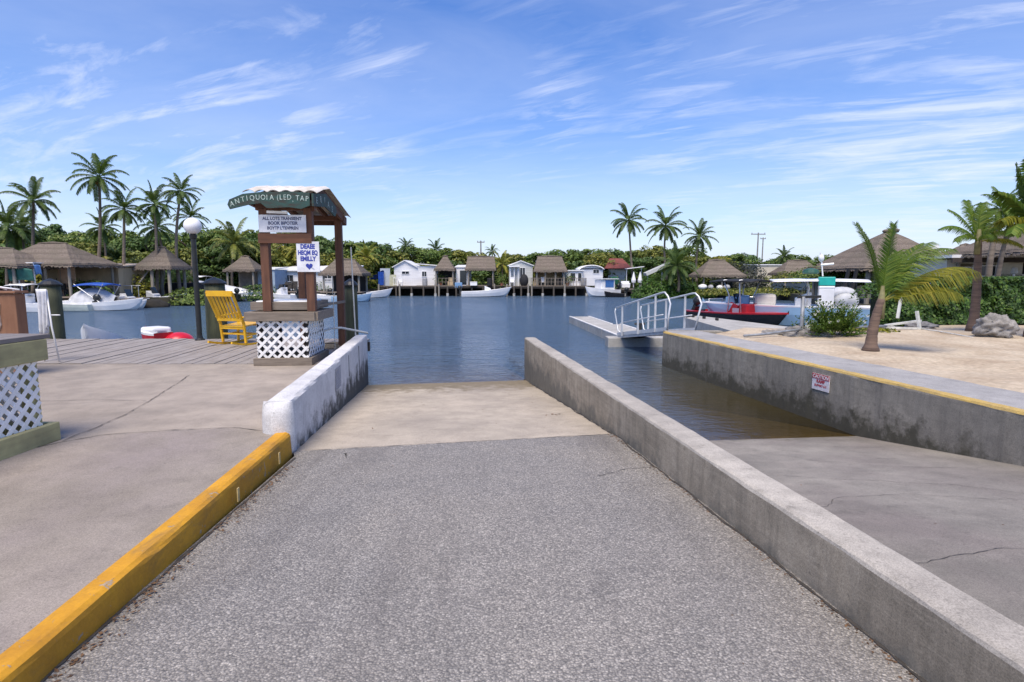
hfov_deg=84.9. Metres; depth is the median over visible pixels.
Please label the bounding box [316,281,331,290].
bank bush
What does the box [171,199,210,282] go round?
palm tree
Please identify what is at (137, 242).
tree
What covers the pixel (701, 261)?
tree
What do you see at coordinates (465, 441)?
ramp joint crack
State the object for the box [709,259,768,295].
grey bush
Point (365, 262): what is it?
tree
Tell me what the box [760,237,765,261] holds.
utility pole
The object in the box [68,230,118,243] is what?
tree
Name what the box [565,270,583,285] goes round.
cabin
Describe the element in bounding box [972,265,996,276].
window
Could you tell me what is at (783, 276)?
bush
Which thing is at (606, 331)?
floating dock
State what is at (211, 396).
apron
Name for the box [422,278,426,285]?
barrel
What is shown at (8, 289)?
gear heap
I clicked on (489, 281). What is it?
barrel
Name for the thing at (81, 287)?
bush
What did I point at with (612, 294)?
motor boat
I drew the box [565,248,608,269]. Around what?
tree
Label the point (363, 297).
motor boat
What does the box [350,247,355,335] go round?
boat hook pole
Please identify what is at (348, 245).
tree
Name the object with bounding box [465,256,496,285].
thatched hut
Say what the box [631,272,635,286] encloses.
furled umbrella
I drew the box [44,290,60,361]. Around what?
towel stand
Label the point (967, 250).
thatched hut
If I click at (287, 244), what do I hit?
tree
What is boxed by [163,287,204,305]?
bank bush
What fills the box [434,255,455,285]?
thatched hut
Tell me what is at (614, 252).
tree
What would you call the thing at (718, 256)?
tree
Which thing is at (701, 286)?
covered kayak
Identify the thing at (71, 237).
tree
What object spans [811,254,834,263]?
tree
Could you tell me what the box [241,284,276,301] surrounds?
bank bush
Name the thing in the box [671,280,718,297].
mangrove bush
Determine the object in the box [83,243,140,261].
tree
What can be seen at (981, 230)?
palm tree
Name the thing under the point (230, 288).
motor boat
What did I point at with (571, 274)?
window
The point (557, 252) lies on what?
tree
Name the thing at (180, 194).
palm tree
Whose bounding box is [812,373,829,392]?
warning sign
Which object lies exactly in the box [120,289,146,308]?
motor boat
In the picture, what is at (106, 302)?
motor boat
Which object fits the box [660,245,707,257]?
tree
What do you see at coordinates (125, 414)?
apron crack
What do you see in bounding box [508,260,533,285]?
porch house
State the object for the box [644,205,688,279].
palm tree
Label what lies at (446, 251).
tree
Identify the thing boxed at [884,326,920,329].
fence rail
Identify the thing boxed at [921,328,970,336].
white rope
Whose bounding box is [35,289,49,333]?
towel
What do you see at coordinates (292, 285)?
gear heap
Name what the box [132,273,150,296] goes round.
bush
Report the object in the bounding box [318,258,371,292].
thatched hut
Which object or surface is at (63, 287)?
gear heap
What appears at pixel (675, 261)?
palm tree
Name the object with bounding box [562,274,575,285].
potted plant
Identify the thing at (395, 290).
dock
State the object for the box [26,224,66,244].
tree
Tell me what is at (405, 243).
palm tree
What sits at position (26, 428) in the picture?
lattice counter
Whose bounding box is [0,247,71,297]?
thatched hut
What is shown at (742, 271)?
tree
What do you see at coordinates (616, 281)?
hanging tarp
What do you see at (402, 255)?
tree
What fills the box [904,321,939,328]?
rock
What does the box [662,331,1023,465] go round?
seawall
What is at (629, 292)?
dock
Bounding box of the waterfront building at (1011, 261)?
[899,255,1023,283]
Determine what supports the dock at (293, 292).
in the water
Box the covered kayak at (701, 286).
[698,284,706,289]
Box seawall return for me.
[663,330,723,333]
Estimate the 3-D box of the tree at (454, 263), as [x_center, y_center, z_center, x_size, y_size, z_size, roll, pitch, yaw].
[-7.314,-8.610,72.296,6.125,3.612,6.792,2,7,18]
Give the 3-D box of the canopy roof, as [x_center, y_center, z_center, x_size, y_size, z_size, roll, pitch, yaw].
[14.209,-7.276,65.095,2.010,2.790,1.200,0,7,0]
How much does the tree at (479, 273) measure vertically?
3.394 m
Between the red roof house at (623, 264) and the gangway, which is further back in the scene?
the red roof house at (623, 264)
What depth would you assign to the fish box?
8.32 m
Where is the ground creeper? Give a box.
[851,324,900,332]
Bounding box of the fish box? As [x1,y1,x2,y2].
[0,291,28,373]
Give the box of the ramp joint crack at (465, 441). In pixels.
[314,433,613,449]
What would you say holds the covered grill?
on the dock at (520, 291)
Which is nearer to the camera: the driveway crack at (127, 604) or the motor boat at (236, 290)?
the driveway crack at (127, 604)
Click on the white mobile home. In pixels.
(292, 272)
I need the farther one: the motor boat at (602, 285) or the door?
the door
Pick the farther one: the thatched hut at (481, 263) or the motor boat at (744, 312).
the thatched hut at (481, 263)
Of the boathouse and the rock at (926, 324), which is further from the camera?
the boathouse
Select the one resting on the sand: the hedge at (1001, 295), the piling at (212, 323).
the hedge at (1001, 295)
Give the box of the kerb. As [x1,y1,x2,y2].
[0,432,292,681]
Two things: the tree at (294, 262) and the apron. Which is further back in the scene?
the tree at (294, 262)
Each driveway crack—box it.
[40,458,294,681]
[532,384,926,681]
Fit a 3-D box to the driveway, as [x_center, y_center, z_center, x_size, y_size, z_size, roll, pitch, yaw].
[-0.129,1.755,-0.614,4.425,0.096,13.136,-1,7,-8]
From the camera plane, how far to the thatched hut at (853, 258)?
32.76 m
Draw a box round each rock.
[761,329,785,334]
[782,325,833,336]
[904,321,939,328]
[971,312,1019,338]
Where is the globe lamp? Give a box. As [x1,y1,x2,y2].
[183,218,204,340]
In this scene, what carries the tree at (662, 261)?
on the shore ground
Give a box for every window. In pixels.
[287,275,293,281]
[422,271,426,276]
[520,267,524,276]
[570,273,575,280]
[593,269,598,273]
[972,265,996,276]
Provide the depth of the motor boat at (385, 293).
57.51 m
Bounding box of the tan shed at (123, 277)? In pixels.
[113,263,145,295]
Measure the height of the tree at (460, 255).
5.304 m
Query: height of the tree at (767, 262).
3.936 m
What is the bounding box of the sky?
[0,0,1023,263]
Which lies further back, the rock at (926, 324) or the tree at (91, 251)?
the tree at (91, 251)
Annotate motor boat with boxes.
[4,283,38,311]
[31,300,70,303]
[63,294,100,310]
[69,282,142,310]
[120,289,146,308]
[124,285,160,298]
[132,287,173,296]
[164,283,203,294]
[199,281,261,300]
[199,282,240,301]
[273,284,298,298]
[317,294,333,301]
[328,288,371,301]
[366,288,391,297]
[457,285,510,296]
[585,278,620,296]
[604,287,628,296]
[686,279,788,324]
[702,252,870,325]
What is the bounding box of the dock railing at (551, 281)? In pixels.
[534,278,564,285]
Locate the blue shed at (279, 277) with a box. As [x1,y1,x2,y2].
[258,267,287,291]
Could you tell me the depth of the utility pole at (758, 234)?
90.67 m
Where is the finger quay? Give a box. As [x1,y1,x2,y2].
[685,315,785,331]
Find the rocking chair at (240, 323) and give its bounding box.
[205,291,272,344]
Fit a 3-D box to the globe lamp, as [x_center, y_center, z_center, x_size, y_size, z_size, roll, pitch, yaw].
[-7.360,-1.429,13.042,0.380,2.840,0.380,0,7,0]
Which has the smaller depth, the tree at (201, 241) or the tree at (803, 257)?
the tree at (201, 241)
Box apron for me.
[0,364,316,445]
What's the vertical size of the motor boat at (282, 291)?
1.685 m
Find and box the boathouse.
[455,265,469,285]
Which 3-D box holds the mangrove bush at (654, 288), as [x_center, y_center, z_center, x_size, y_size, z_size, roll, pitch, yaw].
[14.644,-5.409,56.548,5.425,2.770,3.809,0,7,0]
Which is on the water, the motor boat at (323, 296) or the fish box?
the motor boat at (323, 296)
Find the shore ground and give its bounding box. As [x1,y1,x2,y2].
[29,284,1023,326]
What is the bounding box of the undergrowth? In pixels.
[0,251,811,290]
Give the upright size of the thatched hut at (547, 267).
3.500 m
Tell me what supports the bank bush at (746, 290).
on the shore ground
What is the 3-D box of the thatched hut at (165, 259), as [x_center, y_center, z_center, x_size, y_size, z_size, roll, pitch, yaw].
[-27.491,-5.324,44.181,3.160,4.320,3.060,0,7,0]
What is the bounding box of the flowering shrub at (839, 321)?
[790,299,870,335]
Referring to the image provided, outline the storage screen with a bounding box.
[380,268,395,285]
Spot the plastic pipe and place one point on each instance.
(10, 288)
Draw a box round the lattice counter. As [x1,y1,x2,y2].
[0,334,60,460]
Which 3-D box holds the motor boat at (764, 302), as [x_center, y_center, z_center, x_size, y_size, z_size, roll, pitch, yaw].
[13.161,-2.213,25.623,8.430,3.606,2.500,3,7,24]
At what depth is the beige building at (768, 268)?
69.44 m
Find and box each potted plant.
[434,273,447,284]
[493,272,507,287]
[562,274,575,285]
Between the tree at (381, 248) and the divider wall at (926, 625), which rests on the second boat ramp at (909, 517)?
the divider wall at (926, 625)
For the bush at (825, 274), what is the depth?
34.99 m
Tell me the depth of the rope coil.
11.43 m
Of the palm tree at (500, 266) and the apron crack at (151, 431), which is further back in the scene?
the palm tree at (500, 266)
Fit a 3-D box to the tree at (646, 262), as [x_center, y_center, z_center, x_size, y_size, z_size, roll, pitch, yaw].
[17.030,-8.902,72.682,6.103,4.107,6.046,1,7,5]
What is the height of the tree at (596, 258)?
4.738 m
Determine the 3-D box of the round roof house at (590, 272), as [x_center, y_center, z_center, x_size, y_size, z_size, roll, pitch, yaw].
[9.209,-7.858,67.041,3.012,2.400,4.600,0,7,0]
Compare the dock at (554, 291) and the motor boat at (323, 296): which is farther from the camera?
the dock at (554, 291)
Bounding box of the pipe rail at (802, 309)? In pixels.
[743,295,886,336]
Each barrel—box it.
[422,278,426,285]
[487,278,491,285]
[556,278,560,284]
[581,278,585,285]
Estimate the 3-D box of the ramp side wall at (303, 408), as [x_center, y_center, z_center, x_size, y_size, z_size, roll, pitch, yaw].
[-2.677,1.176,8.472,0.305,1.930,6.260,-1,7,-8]
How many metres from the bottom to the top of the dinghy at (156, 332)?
0.775 m
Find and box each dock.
[35,296,149,301]
[37,338,369,363]
[277,289,365,294]
[378,284,402,295]
[398,284,437,295]
[438,284,458,295]
[460,284,505,295]
[506,284,529,295]
[530,284,587,295]
[569,316,662,346]
[620,289,639,295]
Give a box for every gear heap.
[0,280,18,293]
[56,278,79,294]
[284,278,297,290]
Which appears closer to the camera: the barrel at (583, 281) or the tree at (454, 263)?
the barrel at (583, 281)
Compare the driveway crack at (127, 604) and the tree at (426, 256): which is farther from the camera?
the tree at (426, 256)
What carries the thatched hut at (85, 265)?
on the shore ground
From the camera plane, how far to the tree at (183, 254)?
54.83 m
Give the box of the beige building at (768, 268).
[743,264,781,286]
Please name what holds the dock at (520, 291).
in the water
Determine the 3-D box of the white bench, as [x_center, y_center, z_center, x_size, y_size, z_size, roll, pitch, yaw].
[12.693,-6.325,62.598,0.940,0.725,0.620,0,7,0]
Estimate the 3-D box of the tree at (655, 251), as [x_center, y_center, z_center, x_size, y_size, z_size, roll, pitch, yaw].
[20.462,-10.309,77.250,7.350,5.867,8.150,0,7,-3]
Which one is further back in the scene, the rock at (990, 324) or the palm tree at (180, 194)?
the palm tree at (180, 194)
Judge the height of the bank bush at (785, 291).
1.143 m
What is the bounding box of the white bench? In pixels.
[621,281,629,287]
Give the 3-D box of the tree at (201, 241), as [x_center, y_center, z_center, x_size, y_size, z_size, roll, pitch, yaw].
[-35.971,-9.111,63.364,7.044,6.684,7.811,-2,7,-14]
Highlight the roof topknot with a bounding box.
[882,224,899,232]
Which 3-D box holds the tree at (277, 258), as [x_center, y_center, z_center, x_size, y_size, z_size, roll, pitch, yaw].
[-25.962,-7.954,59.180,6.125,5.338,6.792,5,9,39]
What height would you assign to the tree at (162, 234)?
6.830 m
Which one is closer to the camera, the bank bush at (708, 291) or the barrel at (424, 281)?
the bank bush at (708, 291)
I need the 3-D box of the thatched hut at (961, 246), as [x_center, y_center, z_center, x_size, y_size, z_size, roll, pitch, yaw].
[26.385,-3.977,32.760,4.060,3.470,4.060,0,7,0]
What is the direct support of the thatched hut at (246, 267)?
on the shore ground
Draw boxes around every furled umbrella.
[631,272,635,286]
[638,272,641,282]
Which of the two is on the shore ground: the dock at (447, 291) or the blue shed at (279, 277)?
the blue shed at (279, 277)
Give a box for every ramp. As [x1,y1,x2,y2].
[296,380,610,450]
[643,263,668,283]
[710,436,1023,626]
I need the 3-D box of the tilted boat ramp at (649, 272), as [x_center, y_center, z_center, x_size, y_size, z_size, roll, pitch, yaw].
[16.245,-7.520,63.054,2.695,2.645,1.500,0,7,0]
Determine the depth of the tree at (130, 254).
52.55 m
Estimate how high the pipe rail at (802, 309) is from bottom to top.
1.441 m
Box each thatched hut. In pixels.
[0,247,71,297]
[1,241,124,297]
[131,246,192,295]
[222,255,260,289]
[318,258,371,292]
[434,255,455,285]
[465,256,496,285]
[533,255,567,285]
[688,259,746,291]
[767,259,812,289]
[805,232,944,303]
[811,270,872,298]
[942,230,1023,276]
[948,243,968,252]
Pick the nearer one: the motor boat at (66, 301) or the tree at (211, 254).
the motor boat at (66, 301)
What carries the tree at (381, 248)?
on the shore ground
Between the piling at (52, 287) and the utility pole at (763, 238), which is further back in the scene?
the utility pole at (763, 238)
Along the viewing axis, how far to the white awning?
35.72 m
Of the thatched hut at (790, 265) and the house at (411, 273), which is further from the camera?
the house at (411, 273)
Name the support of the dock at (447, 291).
in the water
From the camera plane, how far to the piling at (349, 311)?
12.48 m
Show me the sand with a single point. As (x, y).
(995, 362)
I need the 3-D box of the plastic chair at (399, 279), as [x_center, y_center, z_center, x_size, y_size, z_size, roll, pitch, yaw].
[-12.605,-6.700,63.053,0.530,0.975,0.510,0,7,0]
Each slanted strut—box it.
[843,268,850,286]
[850,268,858,288]
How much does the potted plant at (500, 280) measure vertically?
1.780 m
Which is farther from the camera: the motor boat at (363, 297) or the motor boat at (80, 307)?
the motor boat at (363, 297)
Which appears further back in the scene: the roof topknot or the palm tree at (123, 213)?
the palm tree at (123, 213)
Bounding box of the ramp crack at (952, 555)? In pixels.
[914,547,1004,562]
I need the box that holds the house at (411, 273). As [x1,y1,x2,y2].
[392,260,437,285]
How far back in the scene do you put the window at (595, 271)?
64.98 m
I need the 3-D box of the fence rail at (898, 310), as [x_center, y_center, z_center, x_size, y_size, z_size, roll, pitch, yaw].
[10.550,-0.948,15.242,0.210,0.660,0.070,-5,8,-38]
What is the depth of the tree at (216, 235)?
63.22 m
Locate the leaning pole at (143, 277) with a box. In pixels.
[135,270,148,288]
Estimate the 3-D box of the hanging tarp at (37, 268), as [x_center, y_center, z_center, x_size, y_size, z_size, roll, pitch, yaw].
[-30.290,-4.522,35.758,0.512,0.703,0.278,0,7,0]
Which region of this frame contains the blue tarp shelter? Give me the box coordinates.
[369,270,383,285]
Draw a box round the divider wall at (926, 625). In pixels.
[524,337,1023,681]
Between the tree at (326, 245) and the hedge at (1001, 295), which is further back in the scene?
the tree at (326, 245)
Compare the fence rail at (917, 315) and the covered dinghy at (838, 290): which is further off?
the covered dinghy at (838, 290)
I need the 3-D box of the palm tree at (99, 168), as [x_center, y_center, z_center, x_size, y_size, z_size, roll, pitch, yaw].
[-30.924,-8.746,42.294,3.889,10.802,3.976,0,7,0]
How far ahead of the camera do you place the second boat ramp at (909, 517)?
4.47 m
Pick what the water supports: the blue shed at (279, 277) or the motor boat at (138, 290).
the motor boat at (138, 290)
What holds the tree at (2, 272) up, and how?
on the shore ground
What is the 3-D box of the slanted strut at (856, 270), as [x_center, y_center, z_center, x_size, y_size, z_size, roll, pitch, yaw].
[18.154,-2.852,29.870,0.468,2.021,0.160,0,7,0]
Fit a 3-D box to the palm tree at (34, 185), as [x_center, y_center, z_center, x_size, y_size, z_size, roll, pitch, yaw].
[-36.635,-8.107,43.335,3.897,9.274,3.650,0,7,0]
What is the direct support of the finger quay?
in the water
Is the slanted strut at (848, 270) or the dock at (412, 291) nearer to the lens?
the slanted strut at (848, 270)
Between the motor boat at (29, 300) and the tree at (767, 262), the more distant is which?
the tree at (767, 262)
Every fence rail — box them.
[884,320,921,325]
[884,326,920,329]
[896,297,901,317]
[915,311,921,327]
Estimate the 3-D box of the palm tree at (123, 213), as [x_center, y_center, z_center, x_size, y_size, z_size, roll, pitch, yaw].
[-29.177,-7.515,42.565,3.157,8.288,3.004,-5,8,-37]
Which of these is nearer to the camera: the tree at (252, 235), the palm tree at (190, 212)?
the palm tree at (190, 212)
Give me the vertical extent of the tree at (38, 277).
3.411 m
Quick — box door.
[460,271,466,283]
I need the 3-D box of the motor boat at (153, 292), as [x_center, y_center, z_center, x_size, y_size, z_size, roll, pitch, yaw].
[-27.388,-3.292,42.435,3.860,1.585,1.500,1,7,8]
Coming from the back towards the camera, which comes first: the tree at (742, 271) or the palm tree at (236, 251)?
the tree at (742, 271)
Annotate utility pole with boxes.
[751,233,765,256]
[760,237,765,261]
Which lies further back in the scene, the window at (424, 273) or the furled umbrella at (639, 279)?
the window at (424, 273)
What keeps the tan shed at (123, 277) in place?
on the shore ground
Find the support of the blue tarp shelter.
on the dock at (395, 290)
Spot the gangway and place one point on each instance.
(655, 331)
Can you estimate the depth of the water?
18.71 m
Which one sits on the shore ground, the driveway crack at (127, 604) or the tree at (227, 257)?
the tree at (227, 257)
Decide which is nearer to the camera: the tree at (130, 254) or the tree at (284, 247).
the tree at (130, 254)
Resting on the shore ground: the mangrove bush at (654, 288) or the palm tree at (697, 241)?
the palm tree at (697, 241)
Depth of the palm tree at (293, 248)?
58.72 m
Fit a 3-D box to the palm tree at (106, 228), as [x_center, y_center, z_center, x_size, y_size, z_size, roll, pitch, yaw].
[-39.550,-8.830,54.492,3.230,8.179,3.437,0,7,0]
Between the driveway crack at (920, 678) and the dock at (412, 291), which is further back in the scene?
the dock at (412, 291)
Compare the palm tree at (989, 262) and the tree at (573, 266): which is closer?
the palm tree at (989, 262)
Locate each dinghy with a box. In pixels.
[81,324,127,338]
[141,326,172,338]
[834,287,857,296]
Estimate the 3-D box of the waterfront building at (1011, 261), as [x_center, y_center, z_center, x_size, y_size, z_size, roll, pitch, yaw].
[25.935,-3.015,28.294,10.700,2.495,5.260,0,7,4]
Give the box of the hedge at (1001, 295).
[849,276,1023,325]
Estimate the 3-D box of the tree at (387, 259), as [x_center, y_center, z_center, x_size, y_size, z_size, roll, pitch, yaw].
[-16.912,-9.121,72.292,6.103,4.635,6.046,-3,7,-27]
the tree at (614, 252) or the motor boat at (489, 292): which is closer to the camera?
the motor boat at (489, 292)
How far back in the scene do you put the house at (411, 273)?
64.02 m
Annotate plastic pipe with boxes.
[0,286,19,290]
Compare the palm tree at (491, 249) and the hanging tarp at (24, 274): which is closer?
the hanging tarp at (24, 274)
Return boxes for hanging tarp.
[7,268,34,280]
[34,265,41,274]
[610,276,618,284]
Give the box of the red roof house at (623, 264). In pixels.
[604,258,630,287]
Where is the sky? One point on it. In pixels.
(516, 126)
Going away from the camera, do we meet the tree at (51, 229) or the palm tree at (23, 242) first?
the palm tree at (23, 242)
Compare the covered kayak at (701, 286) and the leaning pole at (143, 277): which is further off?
the covered kayak at (701, 286)
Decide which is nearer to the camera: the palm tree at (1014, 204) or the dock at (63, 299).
the palm tree at (1014, 204)
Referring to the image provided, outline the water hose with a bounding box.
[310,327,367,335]
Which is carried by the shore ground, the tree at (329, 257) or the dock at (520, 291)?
the tree at (329, 257)
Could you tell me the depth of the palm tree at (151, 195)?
42.92 m
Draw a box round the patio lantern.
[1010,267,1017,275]
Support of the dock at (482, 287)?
in the water
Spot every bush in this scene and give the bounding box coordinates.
[64,279,113,298]
[112,256,166,278]
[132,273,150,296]
[145,269,192,282]
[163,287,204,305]
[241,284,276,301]
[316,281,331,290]
[630,274,681,298]
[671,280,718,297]
[695,287,746,295]
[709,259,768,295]
[720,286,781,295]
[750,284,806,296]
[763,270,811,283]
[787,263,864,282]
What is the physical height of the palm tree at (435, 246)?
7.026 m
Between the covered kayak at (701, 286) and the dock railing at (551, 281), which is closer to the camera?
the covered kayak at (701, 286)
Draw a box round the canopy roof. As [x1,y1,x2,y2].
[625,266,643,280]
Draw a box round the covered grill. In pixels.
[520,274,527,286]
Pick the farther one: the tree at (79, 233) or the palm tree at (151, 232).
the tree at (79, 233)
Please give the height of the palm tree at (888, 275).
2.381 m
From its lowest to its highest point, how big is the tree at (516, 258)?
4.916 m
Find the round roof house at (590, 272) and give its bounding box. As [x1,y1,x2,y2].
[575,265,604,285]
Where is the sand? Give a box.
[716,325,1023,392]
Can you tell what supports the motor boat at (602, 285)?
on the water
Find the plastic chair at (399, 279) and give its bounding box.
[397,277,402,285]
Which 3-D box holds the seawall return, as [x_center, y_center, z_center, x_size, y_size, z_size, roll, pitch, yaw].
[4.500,0.827,14.164,1.400,2.200,0.550,0,7,0]
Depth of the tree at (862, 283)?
78.92 m
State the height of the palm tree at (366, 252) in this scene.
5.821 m
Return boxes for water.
[27,295,854,440]
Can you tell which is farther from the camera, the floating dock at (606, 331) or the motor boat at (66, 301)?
the motor boat at (66, 301)
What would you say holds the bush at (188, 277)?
on the shore ground
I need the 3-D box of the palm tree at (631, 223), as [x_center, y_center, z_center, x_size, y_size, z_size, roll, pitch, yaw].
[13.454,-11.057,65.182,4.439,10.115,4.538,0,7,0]
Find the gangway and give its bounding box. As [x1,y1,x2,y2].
[614,291,701,337]
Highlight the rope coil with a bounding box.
[325,342,340,348]
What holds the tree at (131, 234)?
on the shore ground
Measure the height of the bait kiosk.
3.078 m
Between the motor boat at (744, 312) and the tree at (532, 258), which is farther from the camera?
the tree at (532, 258)
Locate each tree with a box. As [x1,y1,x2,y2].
[0,176,60,294]
[0,200,38,284]
[0,211,47,248]
[0,242,37,290]
[25,274,41,283]
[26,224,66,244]
[43,232,96,246]
[65,152,129,256]
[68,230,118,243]
[68,241,118,260]
[80,207,120,255]
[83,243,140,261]
[96,229,154,251]
[101,188,150,264]
[111,234,174,285]
[115,250,166,289]
[129,180,175,293]
[130,210,179,294]
[140,231,188,251]
[159,173,203,292]
[164,231,220,275]
[164,245,208,289]
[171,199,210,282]
[183,226,249,248]
[183,247,237,285]
[203,237,272,286]
[206,217,259,285]
[234,241,292,266]
[242,229,280,245]
[255,244,293,265]
[271,232,295,246]
[283,255,331,266]
[284,243,296,265]
[315,235,346,258]
[319,252,359,264]
[343,240,379,269]
[344,241,398,279]
[349,256,377,287]
[352,241,381,271]
[372,253,397,286]
[374,250,419,274]
[392,245,441,264]
[397,237,415,286]
[417,247,456,263]
[425,238,443,250]
[436,260,477,280]
[439,249,486,276]
[471,263,508,284]
[484,244,499,255]
[493,250,512,284]
[495,253,528,286]
[524,252,550,286]
[544,249,588,269]
[564,260,603,286]
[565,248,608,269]
[579,252,621,276]
[596,248,635,277]
[610,202,647,288]
[615,250,642,281]
[627,257,667,286]
[633,245,686,278]
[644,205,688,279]
[650,257,691,281]
[653,240,698,291]
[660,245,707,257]
[674,256,709,284]
[681,218,718,288]
[698,258,743,284]
[703,255,732,282]
[726,253,757,267]
[740,253,762,262]
[752,261,770,263]
[768,254,817,264]
[772,245,795,263]
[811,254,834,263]
[852,220,981,351]
[857,273,873,285]
[937,200,1023,330]
[973,186,1016,276]
[989,202,1021,275]
[991,158,1023,336]
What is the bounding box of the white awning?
[17,262,41,282]
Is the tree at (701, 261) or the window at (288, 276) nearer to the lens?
the window at (288, 276)
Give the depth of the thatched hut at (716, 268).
56.31 m
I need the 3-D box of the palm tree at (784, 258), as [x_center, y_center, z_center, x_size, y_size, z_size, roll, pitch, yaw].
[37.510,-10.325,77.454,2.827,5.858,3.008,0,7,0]
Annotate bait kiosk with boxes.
[227,185,350,365]
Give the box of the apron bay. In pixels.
[0,428,272,653]
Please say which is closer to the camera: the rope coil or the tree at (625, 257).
the rope coil
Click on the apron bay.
(77, 516)
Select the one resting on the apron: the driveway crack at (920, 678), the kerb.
the kerb
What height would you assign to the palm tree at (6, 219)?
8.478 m
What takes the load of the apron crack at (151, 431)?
on the apron bay
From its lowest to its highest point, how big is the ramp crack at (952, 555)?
0.011 m
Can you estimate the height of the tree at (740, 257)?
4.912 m
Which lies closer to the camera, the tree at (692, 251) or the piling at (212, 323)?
the piling at (212, 323)
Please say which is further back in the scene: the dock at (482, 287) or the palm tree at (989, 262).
the dock at (482, 287)
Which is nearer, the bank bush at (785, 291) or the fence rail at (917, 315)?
the fence rail at (917, 315)
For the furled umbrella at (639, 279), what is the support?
on the dock at (629, 292)
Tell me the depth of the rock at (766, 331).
13.40 m
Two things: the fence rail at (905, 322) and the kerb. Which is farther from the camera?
the fence rail at (905, 322)
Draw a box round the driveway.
[43,434,920,681]
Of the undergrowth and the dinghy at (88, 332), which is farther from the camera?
the undergrowth
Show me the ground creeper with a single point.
(882, 330)
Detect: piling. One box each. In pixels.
[37,278,65,338]
[202,277,228,338]
[344,278,358,341]
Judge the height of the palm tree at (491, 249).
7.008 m
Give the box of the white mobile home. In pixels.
[277,265,363,289]
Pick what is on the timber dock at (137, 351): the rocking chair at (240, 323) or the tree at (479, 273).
the rocking chair at (240, 323)
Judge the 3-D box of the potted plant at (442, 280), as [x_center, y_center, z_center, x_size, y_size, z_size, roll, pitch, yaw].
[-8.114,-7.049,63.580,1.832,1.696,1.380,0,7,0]
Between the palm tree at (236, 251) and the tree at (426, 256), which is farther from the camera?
the tree at (426, 256)
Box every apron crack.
[39,427,262,446]
[63,375,188,440]
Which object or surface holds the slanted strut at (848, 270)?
on the shore ground
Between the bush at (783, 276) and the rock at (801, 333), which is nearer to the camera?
the rock at (801, 333)
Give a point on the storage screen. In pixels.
(388, 280)
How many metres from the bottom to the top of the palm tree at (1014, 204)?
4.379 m
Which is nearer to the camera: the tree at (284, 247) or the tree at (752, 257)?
the tree at (284, 247)
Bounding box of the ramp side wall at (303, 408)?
[262,335,368,456]
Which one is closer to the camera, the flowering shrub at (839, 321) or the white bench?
the flowering shrub at (839, 321)
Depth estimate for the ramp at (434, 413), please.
7.40 m

